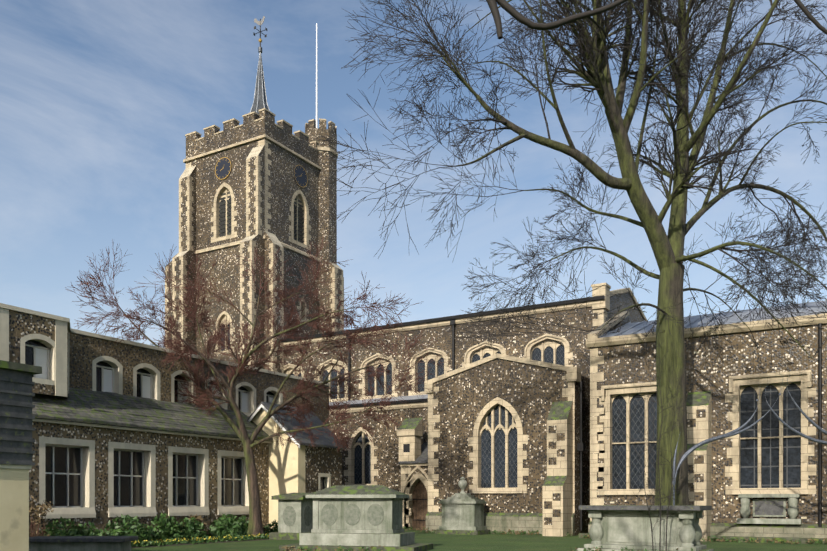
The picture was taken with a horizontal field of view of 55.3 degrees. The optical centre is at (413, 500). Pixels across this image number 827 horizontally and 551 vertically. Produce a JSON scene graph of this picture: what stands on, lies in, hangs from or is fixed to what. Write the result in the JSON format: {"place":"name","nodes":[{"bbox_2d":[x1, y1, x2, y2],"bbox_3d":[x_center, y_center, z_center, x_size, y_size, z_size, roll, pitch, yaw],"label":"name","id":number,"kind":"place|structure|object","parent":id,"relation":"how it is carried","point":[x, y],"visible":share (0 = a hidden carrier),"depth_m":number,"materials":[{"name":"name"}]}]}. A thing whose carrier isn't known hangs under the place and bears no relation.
{"place":"outdoors","nodes":[
{"label":"outdoors","id":0,"kind":"place"},
{"bbox_2d":[165,16,343,372],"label":"tower","id":1,"kind":"structure","parent":0,"point":[259,178],"depth_m":51.86,"materials":[{"name":"stone"}]},
{"bbox_2d":[0,0,826,347],"label":"sky","id":2,"kind":"structure","parent":0,"point":[100,99],"materials":[{"name":"blue"}]},
{"bbox_2d":[131,530,826,550],"bbox_3d":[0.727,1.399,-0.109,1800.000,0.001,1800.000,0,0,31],"label":"lawn","id":3,"kind":"structure","parent":0,"point":[484,542],"depth_m":25.41,"materials":[{"name":"green plant"}]},
{"bbox_2d":[0,360,41,550],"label":"slate hung building","id":4,"kind":"structure","parent":3,"relation":"on","point":[16,419],"depth_m":13.46,"materials":[{"name":"stone"}]},
{"bbox_2d":[29,536,137,550],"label":"tomb slab","id":5,"kind":"structure","parent":3,"relation":"on","point":[79,543],"depth_m":19.60,"materials":[{"name":"stone"}]},
{"bbox_2d":[0,303,329,536],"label":"church hall","id":6,"kind":"structure","parent":3,"relation":"on","point":[119,430],"depth_m":26.69,"materials":[{"name":"stone"}]},
{"bbox_2d":[65,238,451,538],"bbox_3d":[-5.842,-4.520,29.083,15.236,11.857,7.637,0,0,-3],"label":"bare ornamental tree","id":7,"kind":"object","parent":3,"relation":"on","point":[255,525],"visible":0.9,"depth_m":28.98,"materials":[{"name":"brown plant"}]},
{"bbox_2d":[269,493,312,539],"bbox_3d":[-4.148,0.544,29.615,1.400,1.710,2.500,0,0,21],"label":"chest tomb","id":8,"kind":"object","parent":3,"relation":"on","point":[295,514],"visible":0.69,"depth_m":28.67,"materials":[{"name":"stone"}]},
{"bbox_2d":[248,402,346,530],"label":"vestry outbuilding","id":9,"kind":"structure","parent":3,"relation":"on","point":[295,468],"depth_m":31.68,"materials":[{"name":"paint"}]},
{"bbox_2d":[279,485,432,550],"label":"chest tomb","id":10,"kind":"object","parent":3,"relation":"on","point":[356,517],"visible":1,"depth_m":22.02,"materials":[{"name":"stone"}]},
{"bbox_2d":[329,394,427,491],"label":"aisle","id":11,"kind":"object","parent":3,"relation":"on","point":[365,461],"visible":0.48,"depth_m":41.16,"materials":[{"name":"stone"}]},
{"bbox_2d":[281,283,646,401],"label":"church nave","id":12,"kind":"structure","parent":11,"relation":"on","point":[569,349],"depth_m":43.65,"materials":[{"name":"stone"}]},
{"bbox_2d":[397,418,427,529],"bbox_3d":[0.821,-1.196,38.354,2.650,5.710,1.900,0,0,31],"label":"porch","id":13,"kind":"object","parent":3,"relation":"on","point":[413,455],"visible":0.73,"depth_m":38.12,"materials":[{"name":"stone"}]},
{"bbox_2d":[29,496,826,550],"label":"plants","id":14,"kind":"object","parent":3,"relation":"on","point":[190,531],"visible":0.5,"depth_m":25.71,"materials":[{"name":"green plant"}]},
{"bbox_2d":[435,477,489,534],"bbox_3d":[2.090,0.184,33.515,2.000,2.430,1.250,0,0,31],"label":"pedestal tomb with urn","id":15,"kind":"object","parent":3,"relation":"on","point":[462,512],"visible":1,"depth_m":33.14,"materials":[{"name":"stone"}]},
{"bbox_2d":[424,353,589,536],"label":"transept","id":16,"kind":"structure","parent":3,"relation":"on","point":[508,438],"depth_m":33.39,"materials":[{"name":"stone"}]},
{"bbox_2d":[307,0,826,544],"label":"bare lime tree","id":17,"kind":"object","parent":3,"relation":"on","point":[681,60],"visible":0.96,"depth_m":23.18,"materials":[{"name":"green plant"}]},
{"bbox_2d":[577,505,713,550],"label":"chest tomb","id":18,"kind":"object","parent":3,"relation":"on","point":[615,527],"visible":1,"depth_m":20.63,"materials":[{"name":"stone"}]},
{"bbox_2d":[603,325,723,550],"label":"shrub","id":19,"kind":"object","parent":3,"relation":"on","point":[660,434],"visible":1,"depth_m":19.53,"materials":[{"name":"black plant"}]},
{"bbox_2d":[579,299,826,543],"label":"chapel","id":20,"kind":"structure","parent":3,"relation":"on","point":[764,478],"depth_m":27.73,"materials":[{"name":"stone"}]},
{"bbox_2d":[672,375,826,504],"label":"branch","id":21,"kind":"object","parent":3,"relation":"on","point":[709,440],"visible":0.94,"depth_m":22.70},
{"bbox_2d":[486,0,826,122],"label":"tree branch","id":22,"kind":"object","parent":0,"point":[506,6],"visible":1,"depth_m":8.91,"materials":[{"name":"black plant"}]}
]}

